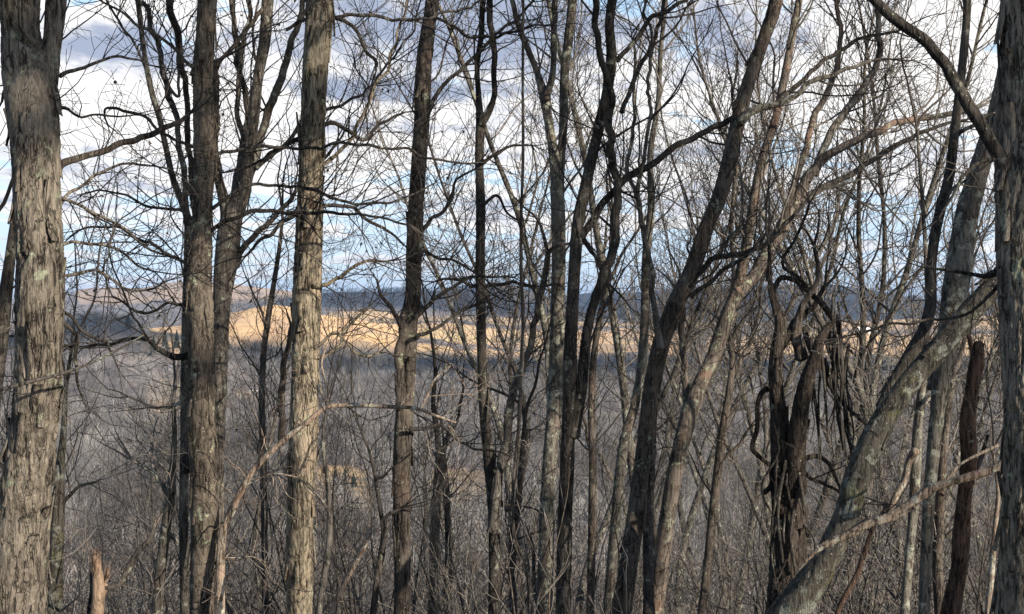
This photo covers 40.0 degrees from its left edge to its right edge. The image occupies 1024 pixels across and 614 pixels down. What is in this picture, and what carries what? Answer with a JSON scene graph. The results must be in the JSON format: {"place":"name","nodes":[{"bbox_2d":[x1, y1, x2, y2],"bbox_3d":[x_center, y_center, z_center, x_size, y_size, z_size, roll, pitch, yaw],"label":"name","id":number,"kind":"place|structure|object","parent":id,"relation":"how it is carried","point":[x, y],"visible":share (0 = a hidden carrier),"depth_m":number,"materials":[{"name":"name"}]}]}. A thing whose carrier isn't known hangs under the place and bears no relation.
{"place":"outdoors","nodes":[
{"label":"outdoors","id":0,"kind":"place"},
{"bbox_2d":[0,0,999,299],"label":"sky","id":1,"kind":"structure","parent":0,"point":[82,50],"materials":[{"name":"white"}]},
{"bbox_2d":[0,282,1001,604],"bbox_3d":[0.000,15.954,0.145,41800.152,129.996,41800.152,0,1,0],"label":"ground","id":2,"kind":"structure","parent":0,"point":[242,326],"depth_m":1627.85,"materials":[{"name":"brown plant"}]},
{"bbox_2d":[0,0,180,404],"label":"tree","id":3,"kind":"object","parent":2,"relation":"on","point":[7,287],"visible":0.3,"depth_m":11.13,"materials":[{"name":"grey plant"}]},
{"bbox_2d":[7,157,187,613],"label":"tree","id":4,"kind":"object","parent":2,"relation":"on","point":[55,587],"visible":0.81,"depth_m":11.94,"materials":[{"name":"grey plant"}]},
{"bbox_2d":[52,435,174,613],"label":"shrub","id":5,"kind":"object","parent":2,"relation":"on","point":[83,556],"visible":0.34,"depth_m":33.84,"materials":[{"name":"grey plant"}]},
{"bbox_2d":[47,449,189,613],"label":"shrub","id":6,"kind":"object","parent":2,"relation":"on","point":[116,560],"visible":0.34,"depth_m":26.36,"materials":[{"name":"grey plant"}]},
{"bbox_2d":[87,511,163,613],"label":"broken stump","id":7,"kind":"object","parent":2,"relation":"on","point":[99,586],"visible":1,"depth_m":10.48,"materials":[{"name":"brown wood"}]},
{"bbox_2d":[86,258,212,602],"bbox_3d":[-9.618,4.240,39.460,3.274,11.972,4.707,0,1,19],"label":"tree","id":8,"kind":"object","parent":2,"relation":"on","point":[160,456],"visible":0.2,"depth_m":38.65,"materials":[{"name":"grey plant"}]},
{"bbox_2d":[64,271,257,613],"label":"tree","id":9,"kind":"object","parent":2,"relation":"on","point":[161,560],"visible":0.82,"depth_m":14.88,"materials":[{"name":"brown plant"}]},
{"bbox_2d":[0,0,332,613],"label":"shagbark tree","id":10,"kind":"object","parent":2,"relation":"on","point":[31,74],"visible":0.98,"depth_m":8.82,"materials":[{"name":"grey plant"}]},
{"bbox_2d":[0,282,193,394],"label":"branch","id":11,"kind":"object","parent":10,"relation":"attached to","point":[90,362],"visible":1,"depth_m":8.39,"materials":[{"name":"grey plant"}]},
{"bbox_2d":[67,361,283,613],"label":"shrub","id":12,"kind":"object","parent":2,"relation":"on","point":[166,600],"visible":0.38,"depth_m":24.19,"materials":[{"name":"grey plant"}]},
{"bbox_2d":[70,0,283,613],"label":"tree","id":13,"kind":"object","parent":2,"relation":"on","point":[183,532],"visible":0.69,"depth_m":13.93,"materials":[{"name":"grey plant"}]},
{"bbox_2d":[77,397,287,613],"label":"shrub","id":14,"kind":"object","parent":2,"relation":"on","point":[233,478],"visible":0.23,"depth_m":30.18,"materials":[{"name":"brown plant"}]},
{"bbox_2d":[105,391,380,613],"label":"shrub","id":15,"kind":"object","parent":2,"relation":"on","point":[230,611],"visible":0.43,"depth_m":17.98,"materials":[{"name":"brown plant"}]},
{"bbox_2d":[104,332,386,613],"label":"shrub","id":16,"kind":"object","parent":2,"relation":"on","point":[247,571],"visible":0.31,"depth_m":23.43,"materials":[{"name":"brown plant"}]},
{"bbox_2d":[162,115,363,613],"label":"tree","id":17,"kind":"object","parent":2,"relation":"on","point":[266,320],"visible":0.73,"depth_m":19.93,"materials":[{"name":"brown plant"}]},
{"bbox_2d":[0,0,568,613],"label":"tree","id":18,"kind":"object","parent":2,"relation":"on","point":[204,498],"visible":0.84,"depth_m":11.41,"materials":[{"name":"grey plant"}]},
{"bbox_2d":[105,0,485,527],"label":"tree","id":19,"kind":"object","parent":2,"relation":"on","point":[222,303],"visible":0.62,"depth_m":14.37,"materials":[{"name":"grey plant"}]},
{"bbox_2d":[225,190,384,607],"bbox_3d":[-4.560,2.608,26.757,3.404,9.818,2.970,0,1,20],"label":"tree","id":20,"kind":"object","parent":2,"relation":"on","point":[272,427],"visible":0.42,"depth_m":26.44,"materials":[{"name":"brown plant"}]},
{"bbox_2d":[243,288,370,613],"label":"tree","id":21,"kind":"object","parent":2,"relation":"on","point":[274,441],"visible":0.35,"depth_m":43.23,"materials":[{"name":"brown plant"}]},
{"bbox_2d":[220,198,438,613],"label":"sapling","id":22,"kind":"object","parent":2,"relation":"on","point":[327,505],"visible":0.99,"depth_m":10.57,"materials":[{"name":"grey plant"}]},
{"bbox_2d":[270,451,393,613],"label":"shrub","id":23,"kind":"object","parent":2,"relation":"on","point":[345,590],"visible":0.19,"depth_m":27.05,"materials":[{"name":"brown plant"}]},
{"bbox_2d":[156,233,526,613],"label":"bent branch","id":24,"kind":"object","parent":2,"relation":"on","point":[221,557],"visible":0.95,"depth_m":11.18,"materials":[{"name":"grey plant"}]},
{"bbox_2d":[171,341,528,613],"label":"shrub","id":25,"kind":"object","parent":2,"relation":"on","point":[414,599],"visible":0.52,"depth_m":16.77,"materials":[{"name":"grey plant"}]},
{"bbox_2d":[314,357,387,613],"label":"tree","id":26,"kind":"object","parent":2,"relation":"on","point":[345,489],"visible":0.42,"depth_m":34.66,"materials":[{"name":"brown plant"}]},
{"bbox_2d":[325,373,393,613],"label":"tree","id":27,"kind":"object","parent":2,"relation":"on","point":[375,433],"visible":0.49,"depth_m":49.86,"materials":[{"name":"brown plant"}]},
{"bbox_2d":[152,0,576,613],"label":"shagbark tree","id":28,"kind":"object","parent":2,"relation":"on","point":[306,310],"visible":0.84,"depth_m":12.41,"materials":[{"name":"grey plant"}]},
{"bbox_2d":[284,294,479,613],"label":"sapling","id":29,"kind":"object","parent":2,"relation":"on","point":[384,526],"visible":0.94,"depth_m":13.00,"materials":[{"name":"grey plant"}]},
{"bbox_2d":[283,415,505,613],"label":"shrub","id":30,"kind":"object","parent":2,"relation":"on","point":[424,561],"visible":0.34,"depth_m":25.38,"materials":[{"name":"brown plant"}]},
{"bbox_2d":[280,375,588,613],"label":"shrub","id":31,"kind":"object","parent":2,"relation":"on","point":[374,564],"visible":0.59,"depth_m":16.01,"materials":[{"name":"brown plant"}]},
{"bbox_2d":[377,235,495,613],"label":"tree","id":32,"kind":"object","parent":2,"relation":"on","point":[424,480],"visible":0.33,"depth_m":36.06,"materials":[{"name":"brown plant"}]},
{"bbox_2d":[361,214,516,613],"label":"tree","id":33,"kind":"object","parent":2,"relation":"on","point":[445,486],"visible":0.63,"depth_m":20.05,"materials":[{"name":"brown plant"}]},
{"bbox_2d":[358,440,530,613],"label":"shrub","id":34,"kind":"object","parent":2,"relation":"on","point":[450,572],"visible":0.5,"depth_m":19.58,"materials":[{"name":"brown plant"}]},
{"bbox_2d":[290,0,613,613],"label":"tree","id":35,"kind":"object","parent":2,"relation":"on","point":[404,429],"visible":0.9,"depth_m":13.04,"materials":[{"name":"brown plant"}]},
{"bbox_2d":[332,25,583,603],"bbox_3d":[-1.724,0.798,27.759,3.432,13.570,7.307,0,0,-34],"label":"tree","id":36,"kind":"object","parent":2,"relation":"on","point":[473,365],"visible":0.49,"depth_m":26.77,"materials":[{"name":"brown plant"}]},
{"bbox_2d":[314,462,601,613],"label":"shrub","id":37,"kind":"object","parent":2,"relation":"on","point":[461,600],"visible":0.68,"depth_m":15.00,"materials":[{"name":"brown plant"}]},
{"bbox_2d":[335,0,610,613],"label":"tree","id":38,"kind":"object","parent":2,"relation":"on","point":[503,344],"visible":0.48,"depth_m":34.10,"materials":[{"name":"grey plant"}]},
{"bbox_2d":[376,0,606,613],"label":"tree","id":39,"kind":"object","parent":2,"relation":"on","point":[494,481],"visible":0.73,"depth_m":14.05,"materials":[{"name":"grey plant"}]},
{"bbox_2d":[387,268,596,613],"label":"tree","id":40,"kind":"object","parent":2,"relation":"on","point":[519,483],"visible":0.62,"depth_m":15.88,"materials":[{"name":"brown plant"}]},
{"bbox_2d":[379,418,604,613],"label":"shrub","id":41,"kind":"object","parent":2,"relation":"on","point":[447,576],"visible":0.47,"depth_m":17.88,"materials":[{"name":"brown plant"}]},
{"bbox_2d":[9,289,991,363],"bbox_3d":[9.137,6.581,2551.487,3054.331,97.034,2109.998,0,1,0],"label":"field edge woods","id":42,"kind":"object","parent":2,"relation":"on","point":[253,303],"visible":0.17,"depth_m":3046.86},
{"bbox_2d":[0,404,1002,593],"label":"valley woods","id":43,"kind":"object","parent":2,"relation":"on","point":[85,445],"visible":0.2,"depth_m":531.16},
{"bbox_2d":[0,309,1002,432],"bbox_3d":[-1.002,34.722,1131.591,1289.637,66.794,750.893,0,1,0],"label":"valley woods","id":44,"kind":"object","parent":2,"relation":"on","point":[419,365],"visible":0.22,"depth_m":1026.98,"materials":[{"name":"grey plant"}]},
{"bbox_2d":[11,279,997,321],"bbox_3d":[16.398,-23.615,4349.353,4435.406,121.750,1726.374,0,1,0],"label":"ridge woods","id":45,"kind":"object","parent":2,"relation":"on","point":[398,289],"visible":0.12,"depth_m":3964.62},
{"bbox_2d":[465,0,570,613],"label":"tree","id":46,"kind":"object","parent":2,"relation":"on","point":[521,249],"visible":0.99,"depth_m":12.65,"materials":[{"name":"brown plant"}]},
{"bbox_2d":[374,0,686,613],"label":"tree","id":47,"kind":"object","parent":2,"relation":"on","point":[544,318],"visible":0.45,"depth_m":25.35,"materials":[{"name":"grey plant"}]},
{"bbox_2d":[63,525,997,613],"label":"hillside woods","id":48,"kind":"object","parent":2,"relation":"on","point":[460,583],"visible":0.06,"depth_m":148.33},
{"bbox_2d":[435,0,636,613],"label":"tree","id":49,"kind":"object","parent":2,"relation":"on","point":[509,374],"visible":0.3,"depth_m":34.94,"materials":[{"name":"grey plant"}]},
{"bbox_2d":[429,236,667,582],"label":"tree","id":50,"kind":"object","parent":2,"relation":"on","point":[610,475],"visible":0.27,"depth_m":52.02,"materials":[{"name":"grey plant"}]},
{"bbox_2d":[379,380,724,613],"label":"shrub","id":51,"kind":"object","parent":2,"relation":"on","point":[560,576],"visible":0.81,"depth_m":14.08,"materials":[{"name":"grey plant"}]},
{"bbox_2d":[495,117,609,571],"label":"tree","id":52,"kind":"object","parent":2,"relation":"on","point":[541,379],"visible":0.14,"depth_m":55.20,"materials":[{"name":"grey plant"}]},
{"bbox_2d":[473,432,633,613],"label":"shrub","id":53,"kind":"object","parent":2,"relation":"on","point":[549,585],"visible":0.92,"depth_m":13.54,"materials":[{"name":"brown plant"}]},
{"bbox_2d":[486,0,668,613],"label":"tree","id":54,"kind":"object","parent":2,"relation":"on","point":[557,337],"visible":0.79,"depth_m":15.98,"materials":[{"name":"brown plant"}]},
{"bbox_2d":[460,417,716,613],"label":"shrub","id":55,"kind":"object","parent":2,"relation":"on","point":[692,527],"visible":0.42,"depth_m":17.77,"materials":[{"name":"brown plant"}]},
{"bbox_2d":[492,79,687,613],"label":"tree","id":56,"kind":"object","parent":2,"relation":"on","point":[590,426],"visible":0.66,"depth_m":16.87,"materials":[{"name":"brown plant"}]},
{"bbox_2d":[511,0,714,488],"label":"tree","id":57,"kind":"object","parent":2,"relation":"on","point":[617,345],"visible":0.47,"depth_m":23.00,"materials":[{"name":"grey plant"}]},
{"bbox_2d":[557,0,729,613],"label":"tree","id":58,"kind":"object","parent":2,"relation":"on","point":[619,476],"visible":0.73,"depth_m":17.89,"materials":[{"name":"brown plant"}]},
{"bbox_2d":[568,117,728,613],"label":"tree","id":59,"kind":"object","parent":2,"relation":"on","point":[694,473],"visible":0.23,"depth_m":44.87,"materials":[{"name":"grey plant"}]},
{"bbox_2d":[577,259,720,613],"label":"tree","id":60,"kind":"object","parent":2,"relation":"on","point":[664,455],"visible":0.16,"depth_m":56.62,"materials":[{"name":"grey plant"}]},
{"bbox_2d":[579,99,730,610],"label":"tree","id":61,"kind":"object","parent":2,"relation":"on","point":[668,434],"visible":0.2,"depth_m":56.16,"materials":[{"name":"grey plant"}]},
{"bbox_2d":[596,135,755,604],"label":"tree","id":62,"kind":"object","parent":2,"relation":"on","point":[679,400],"visible":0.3,"depth_m":44.23,"materials":[{"name":"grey plant"}]},
{"bbox_2d":[574,47,795,613],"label":"tree","id":63,"kind":"object","parent":2,"relation":"on","point":[600,534],"visible":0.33,"depth_m":31.72,"materials":[{"name":"grey plant"}]},
{"bbox_2d":[597,108,773,549],"bbox_3d":[4.376,2.170,33.363,3.644,14.179,4.938,0,1,-35],"label":"tree","id":64,"kind":"object","parent":2,"relation":"on","point":[740,473],"visible":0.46,"depth_m":33.20,"materials":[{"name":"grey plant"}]},
{"bbox_2d":[615,460,765,613],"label":"shrub","id":65,"kind":"object","parent":2,"relation":"on","point":[702,568],"visible":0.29,"depth_m":37.31,"materials":[{"name":"brown plant"}]},
{"bbox_2d":[577,2,841,548],"bbox_3d":[3.036,0.599,22.282,4.076,11.922,3.235,0,1,17],"label":"tree","id":66,"kind":"object","parent":2,"relation":"on","point":[677,362],"visible":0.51,"depth_m":21.61,"materials":[{"name":"brown plant"}]},
{"bbox_2d":[656,138,764,612],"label":"tree","id":67,"kind":"object","parent":2,"relation":"on","point":[724,384],"visible":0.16,"depth_m":51.19,"materials":[{"name":"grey plant"}]},
{"bbox_2d":[624,0,806,613],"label":"tree","id":68,"kind":"object","parent":2,"relation":"on","point":[720,456],"visible":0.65,"depth_m":16.93,"materials":[{"name":"brown plant"}]},
{"bbox_2d":[626,1,809,536],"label":"tree","id":69,"kind":"object","parent":2,"relation":"on","point":[750,420],"visible":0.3,"depth_m":35.45,"materials":[{"name":"grey plant"}]},
{"bbox_2d":[491,0,961,613],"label":"tree","id":70,"kind":"object","parent":2,"relation":"on","point":[575,382],"visible":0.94,"depth_m":13.97,"materials":[{"name":"brown plant"}]},
{"bbox_2d":[626,96,836,613],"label":"tree","id":71,"kind":"object","parent":2,"relation":"on","point":[766,423],"visible":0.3,"depth_m":35.59,"materials":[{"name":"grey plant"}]},
{"bbox_2d":[617,445,853,613],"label":"shrub","id":72,"kind":"object","parent":2,"relation":"on","point":[730,576],"visible":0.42,"depth_m":24.15,"materials":[{"name":"brown plant"}]},
{"bbox_2d":[613,20,860,608],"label":"tree","id":73,"kind":"object","parent":2,"relation":"on","point":[658,501],"visible":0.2,"depth_m":48.52,"materials":[{"name":"grey plant"}]},
{"bbox_2d":[670,428,822,613],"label":"shrub","id":74,"kind":"object","parent":2,"relation":"on","point":[736,547],"visible":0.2,"depth_m":35.85,"materials":[{"name":"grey plant"}]},
{"bbox_2d":[601,383,892,613],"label":"shrub","id":75,"kind":"object","parent":2,"relation":"on","point":[712,587],"visible":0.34,"depth_m":30.67,"materials":[{"name":"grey plant"}]},
{"bbox_2d":[567,0,948,613],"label":"tree","id":76,"kind":"object","parent":2,"relation":"on","point":[640,511],"visible":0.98,"depth_m":14.01,"materials":[{"name":"brown plant"}]},
{"bbox_2d":[615,0,950,611],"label":"tree","id":77,"kind":"object","parent":2,"relation":"on","point":[818,315],"visible":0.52,"depth_m":20.41,"materials":[{"name":"brown plant"}]},
{"bbox_2d":[584,0,996,613],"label":"tree","id":78,"kind":"object","parent":2,"relation":"on","point":[692,396],"visible":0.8,"depth_m":14.93,"materials":[{"name":"grey plant"}]},
{"bbox_2d":[671,432,932,613],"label":"shrub","id":79,"kind":"object","parent":2,"relation":"on","point":[758,512],"visible":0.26,"depth_m":22.83,"materials":[{"name":"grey plant"}]},
{"bbox_2d":[666,0,942,613],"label":"tree","id":80,"kind":"object","parent":2,"relation":"on","point":[706,472],"visible":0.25,"depth_m":38.76,"materials":[{"name":"grey plant"}]},
{"bbox_2d":[727,94,896,609],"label":"tree","id":81,"kind":"object","parent":2,"relation":"on","point":[823,428],"visible":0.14,"depth_m":57.30,"materials":[{"name":"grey plant"}]},
{"bbox_2d":[707,0,922,613],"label":"tree","id":82,"kind":"object","parent":2,"relation":"on","point":[773,168],"visible":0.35,"depth_m":21.90,"materials":[{"name":"grey plant"}]},
{"bbox_2d":[707,0,929,613],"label":"tree","id":83,"kind":"object","parent":2,"relation":"on","point":[788,382],"visible":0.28,"depth_m":34.01,"materials":[{"name":"grey plant"}]},
{"bbox_2d":[716,21,927,611],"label":"tree","id":84,"kind":"object","parent":2,"relation":"on","point":[895,478],"visible":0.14,"depth_m":56.30,"materials":[{"name":"grey plant"}]},
{"bbox_2d":[702,118,946,613],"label":"tree","id":85,"kind":"object","parent":2,"relation":"on","point":[786,487],"visible":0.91,"depth_m":12.38,"materials":[{"name":"brown plant"}]},
{"bbox_2d":[653,331,995,613],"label":"shrub","id":86,"kind":"object","parent":2,"relation":"on","point":[762,590],"visible":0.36,"depth_m":18.55,"materials":[{"name":"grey plant"}]},
{"bbox_2d":[716,257,999,613],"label":"shrub","id":87,"kind":"object","parent":2,"relation":"on","point":[871,589],"visible":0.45,"depth_m":16.99,"materials":[{"name":"grey plant"}]},
{"bbox_2d":[751,0,993,554],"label":"tree","id":88,"kind":"object","parent":2,"relation":"on","point":[858,235],"visible":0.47,"depth_m":24.68,"materials":[{"name":"brown plant"}]},
{"bbox_2d":[826,463,931,613],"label":"dead stick","id":89,"kind":"object","parent":2,"relation":"on","point":[850,587],"visible":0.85,"depth_m":10.15,"materials":[{"name":"red wood"}]},
{"bbox_2d":[765,266,997,613],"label":"tree","id":90,"kind":"object","parent":2,"relation":"on","point":[803,591],"visible":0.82,"depth_m":9.29,"materials":[{"name":"grey plant"}]},
{"bbox_2d":[740,0,1023,613],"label":"shagbark tree","id":91,"kind":"object","parent":2,"relation":"on","point":[1003,143],"visible":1,"depth_m":7.44,"materials":[{"name":"grey plant"}]},
{"bbox_2d":[778,0,993,613],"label":"tree","id":92,"kind":"object","parent":2,"relation":"on","point":[880,186],"visible":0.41,"depth_m":25.75,"materials":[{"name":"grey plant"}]},
{"bbox_2d":[774,0,999,613],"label":"tree","id":93,"kind":"object","parent":2,"relation":"on","point":[913,251],"visible":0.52,"depth_m":23.95,"materials":[{"name":"grey plant"}]},
{"bbox_2d":[791,291,1002,613],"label":"shrub","id":94,"kind":"object","parent":2,"relation":"on","point":[879,469],"visible":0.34,"depth_m":16.44,"materials":[{"name":"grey plant"}]},
{"bbox_2d":[797,444,1001,570],"bbox_3d":[2.406,1.238,8.550,1.277,0.800,0.464,0,1,0],"label":"fallen branch","id":95,"kind":"object","parent":2,"relation":"on","point":[908,505],"visible":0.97,"depth_m":8.71,"materials":[{"name":"wood"}]},
{"bbox_2d":[807,0,1000,613],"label":"tree","id":96,"kind":"object","parent":2,"relation":"on","point":[913,460],"visible":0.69,"depth_m":13.08,"materials":[{"name":"grey plant"}]},
{"bbox_2d":[808,384,1001,613],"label":"shrub","id":97,"kind":"object","parent":2,"relation":"on","point":[887,600],"visible":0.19,"depth_m":21.47,"materials":[{"name":"brown plant"}]},
{"bbox_2d":[817,288,1002,613],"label":"shrub","id":98,"kind":"object","parent":2,"relation":"on","point":[981,600],"visible":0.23,"depth_m":15.07,"materials":[{"name":"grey plant"}]},
{"bbox_2d":[843,87,994,607],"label":"tree","id":99,"kind":"object","parent":2,"relation":"on","point":[910,421],"visible":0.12,"depth_m":56.81,"materials":[{"name":"grey plant"}]},
{"bbox_2d":[858,130,1001,603],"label":"tree","id":100,"kind":"object","parent":2,"relation":"on","point":[956,458],"visible":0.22,"depth_m":43.00,"materials":[{"name":"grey plant"}]},
{"bbox_2d":[876,0,996,406],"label":"tree","id":101,"kind":"object","parent":2,"relation":"on","point":[914,347],"visible":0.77,"depth_m":9.89,"materials":[{"name":"grey plant"}]},
{"bbox_2d":[881,158,1002,613],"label":"tree","id":102,"kind":"object","parent":2,"relation":"on","point":[937,563],"visible":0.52,"depth_m":13.89,"materials":[{"name":"brown plant"}]},
{"bbox_2d":[891,67,997,613],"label":"tree","id":103,"kind":"object","parent":2,"relation":"on","point":[960,256],"visible":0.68,"depth_m":11.85,"materials":[{"name":"grey plant"}]},
{"bbox_2d":[887,38,1002,461],"bbox_3d":[11.954,1.554,36.239,3.851,17.130,5.398,0,1,43],"label":"tree","id":104,"kind":"object","parent":2,"relation":"on","point":[984,252],"visible":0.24,"depth_m":36.45,"materials":[{"name":"grey plant"}]},
{"bbox_2d":[905,186,1002,613],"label":"tree","id":105,"kind":"object","parent":2,"relation":"on","point":[997,372],"visible":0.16,"depth_m":37.48,"materials":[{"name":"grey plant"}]},
{"bbox_2d":[917,373,1000,613],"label":"shrub","id":106,"kind":"object","parent":2,"relation":"on","point":[979,607],"visible":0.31,"depth_m":13.88,"materials":[{"name":"brown plant"}]},
{"bbox_2d":[940,333,988,613],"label":"broken snag","id":107,"kind":"object","parent":2,"relation":"on","point":[952,602],"visible":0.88,"depth_m":11.96,"materials":[{"name":"red wood"}]},
{"bbox_2d":[930,333,1002,613],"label":"tree","id":108,"kind":"object","parent":2,"relation":"on","point":[991,575],"visible":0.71,"depth_m":9.93,"materials":[{"name":"grey plant"}]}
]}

